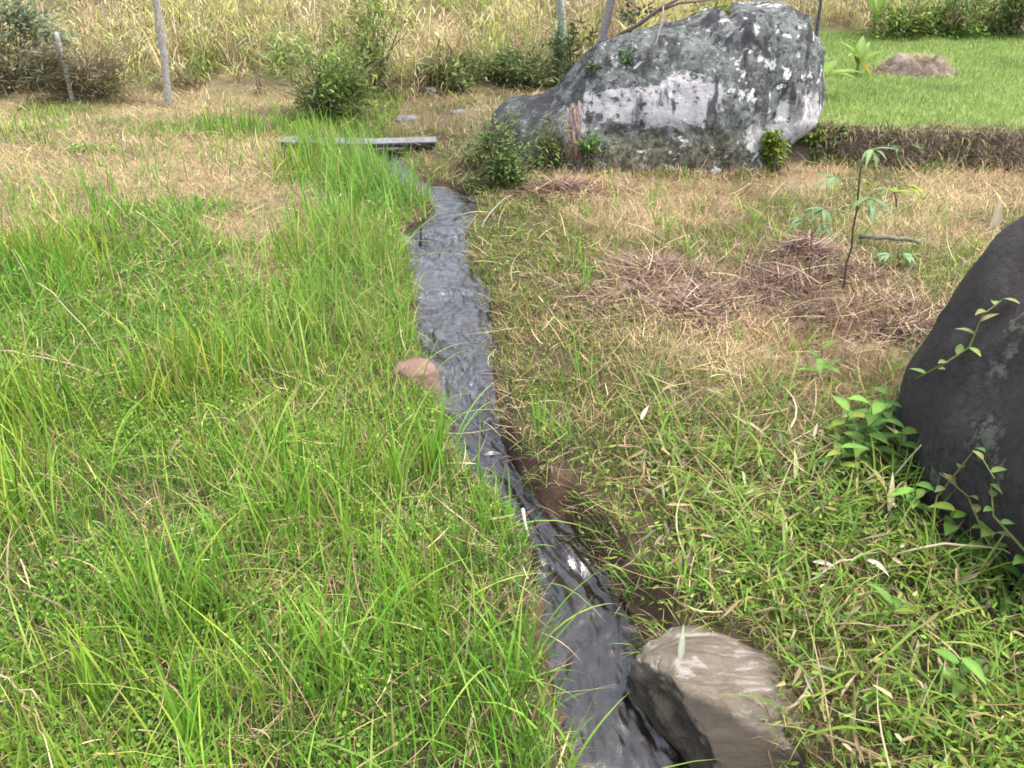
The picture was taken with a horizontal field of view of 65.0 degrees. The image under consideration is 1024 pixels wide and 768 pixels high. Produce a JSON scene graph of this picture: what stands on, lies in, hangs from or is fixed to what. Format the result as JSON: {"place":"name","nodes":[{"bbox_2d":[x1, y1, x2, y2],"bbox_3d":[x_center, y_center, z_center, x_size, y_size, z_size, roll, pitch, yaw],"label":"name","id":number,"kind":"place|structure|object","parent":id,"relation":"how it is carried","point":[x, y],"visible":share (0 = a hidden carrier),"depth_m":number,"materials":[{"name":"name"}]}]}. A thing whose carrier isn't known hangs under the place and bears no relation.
{"place":"outdoors","nodes":[
{"label":"outdoors","id":0,"kind":"place"},
{"bbox_2d":[0,82,589,767],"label":"mown dry grass","id":1,"kind":"structure","parent":0,"point":[174,168],"depth_m":4.33,"materials":[{"name":"plant"}]},
{"bbox_2d":[382,149,587,565],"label":"stream water","id":2,"kind":"structure","parent":0,"point":[442,250],"depth_m":4.70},
{"bbox_2d":[0,0,1023,767],"bbox_3d":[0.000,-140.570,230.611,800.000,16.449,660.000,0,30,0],"label":"ground","id":3,"kind":"structure","parent":0,"point":[622,736],"depth_m":3.07,"materials":[{"name":"plant"}]},
{"bbox_2d":[11,679,47,744],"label":"dry stalk","id":4,"kind":"object","parent":3,"relation":"on","point":[22,705],"visible":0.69,"depth_m":1.79,"materials":[{"name":"plant"}]},
{"bbox_2d":[0,674,65,719],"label":"dry stalk","id":5,"kind":"object","parent":3,"relation":"on","point":[6,677],"visible":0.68,"depth_m":1.85,"materials":[{"name":"plant"}]},
{"bbox_2d":[0,0,88,100],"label":"bush","id":6,"kind":"object","parent":3,"relation":"on","point":[24,16],"visible":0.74,"depth_m":8.11,"materials":[{"name":"green plant"}]},
{"bbox_2d":[0,350,101,375],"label":"dry stalk","id":7,"kind":"object","parent":3,"relation":"on","point":[34,356],"visible":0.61,"depth_m":3.25,"materials":[{"name":"plant"}]},
{"bbox_2d":[54,32,74,102],"bbox_3d":[-4.374,-3.028,7.871,0.080,0.778,0.059,0,30,0],"label":"fence post","id":8,"kind":"object","parent":3,"relation":"on","point":[59,47],"visible":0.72,"depth_m":7.82,"materials":[{"name":"grey wood"}]},
{"bbox_2d":[36,282,105,357],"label":"dry stalk","id":9,"kind":"object","parent":3,"relation":"on","point":[71,314],"visible":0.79,"depth_m":3.43,"materials":[{"name":"plant"}]},
{"bbox_2d":[2,24,163,107],"bbox_3d":[-4.259,-3.126,7.898,1.824,0.831,0.781,0,30,0],"label":"bush","id":10,"kind":"object","parent":3,"relation":"on","point":[51,62],"visible":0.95,"depth_m":7.88,"materials":[{"name":"green plant"}]},
{"bbox_2d":[152,0,172,107],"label":"fence post","id":11,"kind":"object","parent":3,"relation":"on","point":[161,38],"visible":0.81,"depth_m":7.58,"materials":[{"name":"grey wood"}]},
{"bbox_2d":[148,632,237,750],"bbox_3d":[-0.668,0.677,1.755,0.271,0.302,0.129,10,31,16],"label":"grass tuft","id":12,"kind":"object","parent":3,"relation":"on","point":[181,722],"visible":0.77,"depth_m":1.76,"materials":[{"name":"plant"}]},
{"bbox_2d":[0,140,572,767],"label":"clover ground cover","id":13,"kind":"object","parent":3,"relation":"on","point":[98,578],"visible":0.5,"depth_m":2.32,"materials":[{"name":"green plant"}]},
{"bbox_2d":[268,264,329,336],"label":"grass tuft","id":14,"kind":"object","parent":3,"relation":"on","point":[308,302],"visible":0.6,"depth_m":3.50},
{"bbox_2d":[227,5,411,125],"bbox_3d":[-1.746,-2.874,7.311,1.388,1.042,1.163,15,33,24],"label":"bush","id":15,"kind":"object","parent":3,"relation":"on","point":[344,87],"visible":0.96,"depth_m":7.26,"materials":[{"name":"green plant"}]},
{"bbox_2d":[292,586,350,702],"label":"grass tuft","id":16,"kind":"object","parent":3,"relation":"on","point":[323,653],"visible":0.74,"depth_m":1.88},
{"bbox_2d":[328,171,361,238],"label":"grass tuft","id":17,"kind":"object","parent":3,"relation":"on","point":[354,206],"visible":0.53,"depth_m":4.54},
{"bbox_2d":[0,84,713,767],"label":"meadow grass","id":18,"kind":"structure","parent":3,"relation":"on","point":[268,346],"depth_m":2.54,"materials":[{"name":"plant"}]},
{"bbox_2d":[280,136,436,147],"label":"plank bridge","id":19,"kind":"structure","parent":3,"relation":"on","point":[424,141],"depth_m":6.43,"materials":[{"name":"grey wood"}]},
{"bbox_2d":[322,0,415,93],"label":"bush","id":20,"kind":"object","parent":3,"relation":"on","point":[373,39],"visible":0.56,"depth_m":8.10,"materials":[{"name":"green plant"}]},
{"bbox_2d":[366,404,441,492],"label":"grass tuft","id":21,"kind":"object","parent":3,"relation":"on","point":[393,468],"visible":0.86,"depth_m":2.57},
{"bbox_2d":[396,115,416,122],"bbox_3d":[-0.979,-2.439,7.416,0.200,0.088,0.173,0,30,0],"label":"stone","id":22,"kind":"object","parent":3,"relation":"on","point":[405,118],"visible":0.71,"depth_m":7.35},
{"bbox_2d":[392,357,440,402],"bbox_3d":[-0.388,0.008,3.255,0.199,0.228,0.169,0,30,0],"label":"stone","id":23,"kind":"object","parent":3,"relation":"on","point":[431,375],"visible":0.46,"depth_m":3.19,"materials":[{"name":"stone"}]},
{"bbox_2d":[390,388,464,477],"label":"grass tuft","id":24,"kind":"object","parent":3,"relation":"on","point":[433,446],"visible":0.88,"depth_m":2.65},
{"bbox_2d":[393,46,499,93],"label":"bush","id":25,"kind":"object","parent":3,"relation":"on","point":[466,80],"visible":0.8,"depth_m":8.34,"materials":[{"name":"green plant"}]},
{"bbox_2d":[450,109,466,114],"bbox_3d":[-0.512,-2.571,7.639,0.166,0.082,0.144,0,30,0],"label":"stone","id":26,"kind":"object","parent":3,"relation":"on","point":[457,111],"visible":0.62,"depth_m":7.60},
{"bbox_2d":[465,713,474,764],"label":"dry stalk","id":27,"kind":"object","parent":3,"relation":"on","point":[468,734],"visible":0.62,"depth_m":1.78,"materials":[{"name":"plant"}]},
{"bbox_2d":[448,124,509,174],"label":"stream bush","id":28,"kind":"object","parent":3,"relation":"on","point":[467,152],"visible":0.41,"depth_m":5.80,"materials":[{"name":"green plant"}]},
{"bbox_2d":[453,95,547,199],"bbox_3d":[-0.067,-1.597,5.429,0.652,0.698,0.514,13,33,22],"label":"stream bush","id":29,"kind":"object","parent":3,"relation":"on","point":[500,171],"visible":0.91,"depth_m":5.43,"materials":[{"name":"green plant"}]},
{"bbox_2d":[0,0,1023,99],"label":"hillside grass","id":30,"kind":"structure","parent":3,"relation":"on","point":[195,27],"depth_m":9.11,"materials":[{"name":"plant"}]},
{"bbox_2d":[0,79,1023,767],"bbox_3d":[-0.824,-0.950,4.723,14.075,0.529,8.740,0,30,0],"label":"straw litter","id":31,"kind":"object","parent":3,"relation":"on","point":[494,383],"visible":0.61,"depth_m":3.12,"materials":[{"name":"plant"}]},
{"bbox_2d":[463,34,574,91],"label":"bush","id":32,"kind":"object","parent":3,"relation":"on","point":[518,73],"visible":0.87,"depth_m":8.56,"materials":[{"name":"green plant"}]},
{"bbox_2d":[455,587,590,767],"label":"grass tuft","id":33,"kind":"object","parent":3,"relation":"on","point":[537,659],"visible":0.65,"depth_m":1.92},
{"bbox_2d":[530,384,553,435],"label":"grass tuft","id":34,"kind":"object","parent":3,"relation":"on","point":[539,413],"visible":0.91,"depth_m":2.85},
{"bbox_2d":[528,110,574,173],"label":"bush","id":35,"kind":"object","parent":3,"relation":"on","point":[550,147],"visible":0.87,"depth_m":5.76,"materials":[{"name":"green plant"}]},
{"bbox_2d":[557,0,566,72],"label":"fence post","id":36,"kind":"object","parent":3,"relation":"on","point":[560,4],"visible":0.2,"depth_m":8.30,"materials":[{"name":"grey wood"}]},
{"bbox_2d":[545,9,574,86],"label":"climbing plant","id":37,"kind":"object","parent":36,"relation":"attached to","point":[558,40],"visible":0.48,"depth_m":8.34,"materials":[{"name":"green plant"}]},
{"bbox_2d":[475,159,663,204],"bbox_3d":[0.392,-1.330,5.420,1.439,0.288,0.814,0,30,0],"label":"grass heap","id":38,"kind":"object","parent":3,"relation":"on","point":[560,181],"depth_m":5.38,"materials":[{"name":"plant"}]},
{"bbox_2d":[552,16,601,78],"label":"shrub","id":39,"kind":"object","parent":3,"relation":"on","point":[570,64],"visible":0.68,"depth_m":6.96,"materials":[{"name":"green plant"}]},
{"bbox_2d":[574,130,605,174],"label":"weed","id":40,"kind":"object","parent":3,"relation":"on","point":[591,147],"visible":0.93,"depth_m":5.76,"materials":[{"name":"green plant"}]},
{"bbox_2d":[384,162,814,767],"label":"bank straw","id":41,"kind":"object","parent":3,"relation":"on","point":[558,484],"visible":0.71,"depth_m":2.56,"materials":[{"name":"plant"}]},
{"bbox_2d":[378,158,845,767],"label":"bank edge grass","id":42,"kind":"structure","parent":3,"relation":"on","point":[524,508],"depth_m":2.52,"materials":[{"name":"plant"}]},
{"bbox_2d":[599,0,657,40],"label":"young tree","id":43,"kind":"object","parent":3,"relation":"on","point":[606,22],"visible":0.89,"depth_m":6.34,"materials":[{"name":"grey plant"}]},
{"bbox_2d":[615,445,666,466],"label":"dry stalk","id":44,"kind":"object","parent":3,"relation":"on","point":[638,447],"visible":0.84,"depth_m":2.69,"materials":[{"name":"plant"}]},
{"bbox_2d":[559,233,747,286],"bbox_3d":[0.730,-0.614,4.149,0.990,0.305,0.699,0,30,0],"label":"grass heap","id":45,"kind":"object","parent":3,"relation":"on","point":[657,262],"depth_m":4.16,"materials":[{"name":"plant"}]},
{"bbox_2d":[487,0,824,175],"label":"boulder","id":46,"kind":"object","parent":3,"relation":"on","point":[721,88],"visible":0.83,"depth_m":5.73,"materials":[{"name":"stone"}]},
{"bbox_2d":[566,100,586,161],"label":"dead vine","id":47,"kind":"object","parent":46,"relation":"hanging from","point":[574,112],"visible":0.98,"depth_m":5.72,"materials":[{"name":"brown plant"}]},
{"bbox_2d":[583,58,602,74],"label":"rock plant","id":48,"kind":"object","parent":46,"relation":"on","point":[591,65],"visible":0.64,"depth_m":5.79,"materials":[{"name":"green plant"}]},
{"bbox_2d":[618,45,642,67],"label":"rock plant","id":49,"kind":"object","parent":46,"relation":"on","point":[626,53],"visible":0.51,"depth_m":5.68,"materials":[{"name":"green plant"}]},
{"bbox_2d":[616,0,710,49],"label":"bare branch","id":50,"kind":"object","parent":46,"relation":"on","point":[662,8],"visible":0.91,"depth_m":5.72,"materials":[{"name":"brown plant"}]},
{"bbox_2d":[682,1,731,13],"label":"rock plant","id":51,"kind":"object","parent":46,"relation":"on","point":[694,9],"visible":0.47,"depth_m":5.89,"materials":[{"name":"green plant"}]},
{"bbox_2d":[656,413,684,454],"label":"grass tuft","id":52,"kind":"object","parent":3,"relation":"on","point":[664,440],"visible":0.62,"depth_m":2.74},
{"bbox_2d":[382,83,1023,767],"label":"dead grass","id":53,"kind":"structure","parent":3,"relation":"on","point":[856,363],"depth_m":3.77,"materials":[{"name":"plant"}]},
{"bbox_2d":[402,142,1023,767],"bbox_3d":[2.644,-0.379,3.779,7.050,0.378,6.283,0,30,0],"label":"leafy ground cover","id":54,"kind":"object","parent":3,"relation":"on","point":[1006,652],"visible":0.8,"depth_m":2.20,"materials":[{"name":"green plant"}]},
{"bbox_2d":[626,625,803,767],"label":"stone","id":55,"kind":"object","parent":3,"relation":"on","point":[685,708],"visible":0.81,"depth_m":1.92,"materials":[{"name":"stone"}]},
{"bbox_2d":[678,624,684,660],"bbox_3d":[0.344,0.526,1.632,0.013,0.082,0.022,0,30,0],"label":"grass blade","id":56,"kind":"object","parent":55,"relation":"on","point":[681,648],"visible":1,"depth_m":1.63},
{"bbox_2d":[510,223,950,373],"bbox_3d":[1.082,-0.417,3.792,2.297,0.355,1.485,0,30,0],"label":"grass heap","id":57,"kind":"object","parent":3,"relation":"on","point":[699,293],"depth_m":3.83,"materials":[{"name":"plant"}]},
{"bbox_2d":[754,262,820,284],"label":"dry stalk","id":58,"kind":"object","parent":57,"relation":"on","point":[813,279],"visible":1,"depth_m":3.80,"materials":[{"name":"plant"}]},
{"bbox_2d":[784,217,832,282],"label":"seedling","id":59,"kind":"object","parent":57,"relation":"on","point":[798,221],"visible":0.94,"depth_m":3.77,"materials":[{"name":"green plant"}]},
{"bbox_2d":[711,494,762,544],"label":"dry stalk","id":60,"kind":"object","parent":3,"relation":"on","point":[732,520],"visible":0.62,"depth_m":2.38,"materials":[{"name":"plant"}]},
{"bbox_2d":[757,125,792,175],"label":"shrub","id":61,"kind":"object","parent":3,"relation":"on","point":[772,151],"visible":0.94,"depth_m":5.78,"materials":[{"name":"green plant"}]},
{"bbox_2d":[763,499,786,524],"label":"broadleaf weed","id":62,"kind":"object","parent":3,"relation":"on","point":[773,510],"visible":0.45,"depth_m":2.41,"materials":[{"name":"green plant"}]},
{"bbox_2d":[794,449,798,478],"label":"dry leaf","id":63,"kind":"object","parent":3,"relation":"on","point":[795,470],"visible":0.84,"depth_m":2.52,"materials":[{"name":"plant"}]},
{"bbox_2d":[783,670,821,716],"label":"dry stalk","id":64,"kind":"object","parent":3,"relation":"on","point":[796,703],"visible":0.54,"depth_m":1.87,"materials":[{"name":"plant"}]},
{"bbox_2d":[733,214,874,267],"bbox_3d":[1.604,-0.727,4.274,0.755,0.285,0.805,-18,35,-29],"label":"grass heap","id":65,"kind":"object","parent":3,"relation":"on","point":[803,242],"depth_m":4.24,"materials":[{"name":"plant"}]},
{"bbox_2d":[859,233,920,243],"bbox_3d":[2.062,-0.792,4.381,0.325,0.048,0.033,5,30,8],"label":"stick","id":66,"kind":"object","parent":65,"relation":"on","point":[893,238],"visible":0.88,"depth_m":4.37,"materials":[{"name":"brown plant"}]},
{"bbox_2d":[595,329,1023,767],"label":"creeping grass","id":67,"kind":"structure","parent":3,"relation":"on","point":[978,566],"depth_m":2.12,"materials":[{"name":"plant"}]},
{"bbox_2d":[897,542,1009,554],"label":"dry stalk","id":68,"kind":"object","parent":67,"relation":"on","point":[926,546],"visible":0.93,"depth_m":2.12,"materials":[{"name":"plant"}]},
{"bbox_2d":[815,0,821,36],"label":"fence post","id":69,"kind":"object","parent":3,"relation":"on","point":[818,19],"visible":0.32,"depth_m":8.77,"materials":[{"name":"grey wood"}]},
{"bbox_2d":[797,340,841,376],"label":"broadleaf weed","id":70,"kind":"object","parent":3,"relation":"on","point":[821,363],"visible":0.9,"depth_m":3.12,"materials":[{"name":"green plant"}]},
{"bbox_2d":[813,559,834,567],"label":"dry leaf","id":71,"kind":"object","parent":3,"relation":"on","point":[820,561],"visible":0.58,"depth_m":2.22,"materials":[{"name":"plant"}]},
{"bbox_2d":[798,121,851,154],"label":"weed","id":72,"kind":"object","parent":3,"relation":"on","point":[810,136],"visible":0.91,"depth_m":6.10,"materials":[{"name":"green plant"}]},
{"bbox_2d":[736,283,945,352],"bbox_3d":[1.582,-0.272,3.604,1.162,0.302,0.801,0,30,0],"label":"grass heap","id":73,"kind":"object","parent":3,"relation":"on","point":[911,324],"depth_m":3.54,"materials":[{"name":"plant"}]},
{"bbox_2d":[798,481,885,531],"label":"grass tuft","id":74,"kind":"object","parent":3,"relation":"on","point":[852,509],"visible":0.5,"depth_m":2.39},
{"bbox_2d":[807,552,876,582],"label":"dry stalk","id":75,"kind":"object","parent":3,"relation":"on","point":[824,571],"visible":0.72,"depth_m":2.16,"materials":[{"name":"plant"}]},
{"bbox_2d":[820,396,864,443],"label":"broadleaf weed","id":76,"kind":"object","parent":3,"relation":"on","point":[843,403],"visible":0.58,"depth_m":2.71,"materials":[{"name":"green plant"}]},
{"bbox_2d":[817,441,869,485],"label":"broadleaf weed","id":77,"kind":"object","parent":3,"relation":"on","point":[840,454],"visible":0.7,"depth_m":2.54,"materials":[{"name":"green plant"}]},
{"bbox_2d":[823,60,863,78],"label":"broadleaf plant","id":78,"kind":"object","parent":3,"relation":"on","point":[828,70],"visible":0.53,"depth_m":7.02,"materials":[{"name":"green plant"}]},
{"bbox_2d":[797,147,919,291],"bbox_3d":[1.596,-0.737,3.720,0.686,0.736,0.359,-26,39,-37],"label":"seedling","id":79,"kind":"object","parent":3,"relation":"on","point":[870,203],"visible":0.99,"depth_m":3.54,"materials":[{"name":"green plant"}]},
{"bbox_2d":[827,395,898,468],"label":"broadleaf weed","id":80,"kind":"object","parent":3,"relation":"on","point":[872,418],"visible":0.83,"depth_m":2.57,"materials":[{"name":"green plant"}]},
{"bbox_2d":[836,35,891,75],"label":"broadleaf plant","id":81,"kind":"object","parent":3,"relation":"on","point":[859,51],"visible":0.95,"depth_m":8.06,"materials":[{"name":"green plant"}]},
{"bbox_2d":[864,558,888,575],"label":"dry leaf","id":82,"kind":"object","parent":3,"relation":"on","point":[872,561],"visible":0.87,"depth_m":2.17,"materials":[{"name":"plant"}]},
{"bbox_2d":[869,0,890,32],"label":"broadleaf plant","id":83,"kind":"object","parent":3,"relation":"on","point":[876,4],"visible":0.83,"depth_m":10.43,"materials":[{"name":"green plant"}]},
{"bbox_2d":[864,387,902,444],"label":"broadleaf weed","id":84,"kind":"object","parent":3,"relation":"on","point":[885,413],"visible":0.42,"depth_m":2.69,"materials":[{"name":"green plant"}]},
{"bbox_2d":[855,582,919,662],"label":"broadleaf weed","id":85,"kind":"object","parent":3,"relation":"on","point":[888,598],"visible":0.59,"depth_m":2.00,"materials":[{"name":"green plant"}]},
{"bbox_2d":[887,472,894,510],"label":"dry leaf","id":86,"kind":"object","parent":3,"relation":"on","point":[892,487],"visible":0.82,"depth_m":2.41,"materials":[{"name":"plant"}]},
{"bbox_2d":[869,419,917,478],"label":"broadleaf weed","id":87,"kind":"object","parent":3,"relation":"on","point":[901,439],"visible":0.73,"depth_m":2.53,"materials":[{"name":"green plant"}]},
{"bbox_2d":[874,251,918,267],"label":"seedling","id":88,"kind":"object","parent":3,"relation":"on","point":[908,257],"visible":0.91,"depth_m":4.09,"materials":[{"name":"green plant"}]},
{"bbox_2d":[873,185,924,209],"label":"seedling","id":89,"kind":"object","parent":3,"relation":"on","point":[914,187],"visible":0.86,"depth_m":5.00,"materials":[{"name":"green plant"}]},
{"bbox_2d":[857,0,943,40],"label":"bush","id":90,"kind":"object","parent":3,"relation":"on","point":[900,23],"visible":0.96,"depth_m":10.33,"materials":[{"name":"green plant"}]},
{"bbox_2d":[887,144,922,163],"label":"seedling","id":91,"kind":"object","parent":3,"relation":"on","point":[897,148],"visible":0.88,"depth_m":5.90,"materials":[{"name":"green plant"}]},
{"bbox_2d":[796,111,1023,173],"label":"overhanging dry grass","id":92,"kind":"structure","parent":3,"relation":"on","point":[948,127],"depth_m":5.94,"materials":[{"name":"plant"}]},
{"bbox_2d":[886,481,942,528],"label":"broadleaf weed","id":93,"kind":"object","parent":3,"relation":"on","point":[901,491],"visible":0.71,"depth_m":2.35,"materials":[{"name":"green plant"}]},
{"bbox_2d":[813,30,1023,135],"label":"lawn grass","id":94,"kind":"structure","parent":3,"relation":"on","point":[964,64],"depth_m":7.68,"materials":[{"name":"plant"}]},
{"bbox_2d":[861,50,979,81],"bbox_3d":[4.165,-3.311,8.305,1.205,0.261,1.103,18,35,28],"label":"earth mound","id":95,"kind":"object","parent":3,"relation":"on","point":[901,63],"visible":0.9,"depth_m":8.16,"materials":[{"name":"soil"}]},
{"bbox_2d":[910,648,986,729],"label":"broadleaf weed","id":96,"kind":"object","parent":3,"relation":"on","point":[968,665],"visible":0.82,"depth_m":1.83,"materials":[{"name":"green plant"}]},
{"bbox_2d":[927,502,975,549],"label":"broadleaf weed","id":97,"kind":"object","parent":3,"relation":"on","point":[950,525],"visible":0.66,"depth_m":2.25,"materials":[{"name":"green plant"}]},
{"bbox_2d":[898,0,1005,39],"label":"bush","id":98,"kind":"object","parent":3,"relation":"on","point":[967,31],"visible":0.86,"depth_m":10.41,"materials":[{"name":"green plant"}]},
{"bbox_2d":[891,216,1023,599],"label":"boulder","id":99,"kind":"object","parent":3,"relation":"on","point":[960,408],"visible":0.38,"depth_m":2.29,"materials":[{"name":"stone"}]},
{"bbox_2d":[917,447,1006,534],"bbox_3d":[1.233,0.330,2.203,0.096,0.343,0.191,-6,31,-10],"label":"creeping vine","id":100,"kind":"object","parent":99,"relation":"attached to","point":[940,488],"visible":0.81,"depth_m":2.21,"materials":[{"name":"green plant"}]},
{"bbox_2d":[909,298,1019,379],"bbox_3d":[1.316,-0.109,2.366,0.176,0.348,0.226,0,30,0],"label":"creeping vine","id":101,"kind":"object","parent":99,"relation":"attached to","point":[959,349],"visible":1,"depth_m":2.30,"materials":[{"name":"green plant"}]},
{"bbox_2d":[939,473,1015,583],"bbox_3d":[1.244,0.390,2.187,0.091,0.172,0.310,-8,31,-13],"label":"creeping vine","id":102,"kind":"object","parent":99,"relation":"attached to","point":[976,508],"visible":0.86,"depth_m":2.17,"materials":[{"name":"green plant"}]},
{"bbox_2d":[983,484,1023,550],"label":"creeping vine","id":103,"kind":"object","parent":99,"relation":"attached to","point":[993,493],"visible":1,"depth_m":2.05,"materials":[{"name":"green plant"}]},
{"bbox_2d":[958,520,1008,580],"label":"broadleaf weed","id":104,"kind":"object","parent":3,"relation":"on","point":[986,531],"visible":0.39,"depth_m":2.15,"materials":[{"name":"green plant"}]},
{"bbox_2d":[962,0,1023,38],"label":"bush","id":105,"kind":"object","parent":3,"relation":"on","point":[1017,5],"visible":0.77,"depth_m":10.47,"materials":[{"name":"green plant"}]},
{"bbox_2d":[990,198,1001,232],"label":"dry leaf","id":106,"kind":"object","parent":3,"relation":"on","point":[996,218],"visible":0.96,"depth_m":4.56,"materials":[{"name":"plant"}]},
{"bbox_2d":[980,554,1023,614],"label":"broadleaf weed","id":107,"kind":"object","parent":3,"relation":"on","point":[1018,559],"visible":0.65,"depth_m":2.07,"materials":[{"name":"green plant"}]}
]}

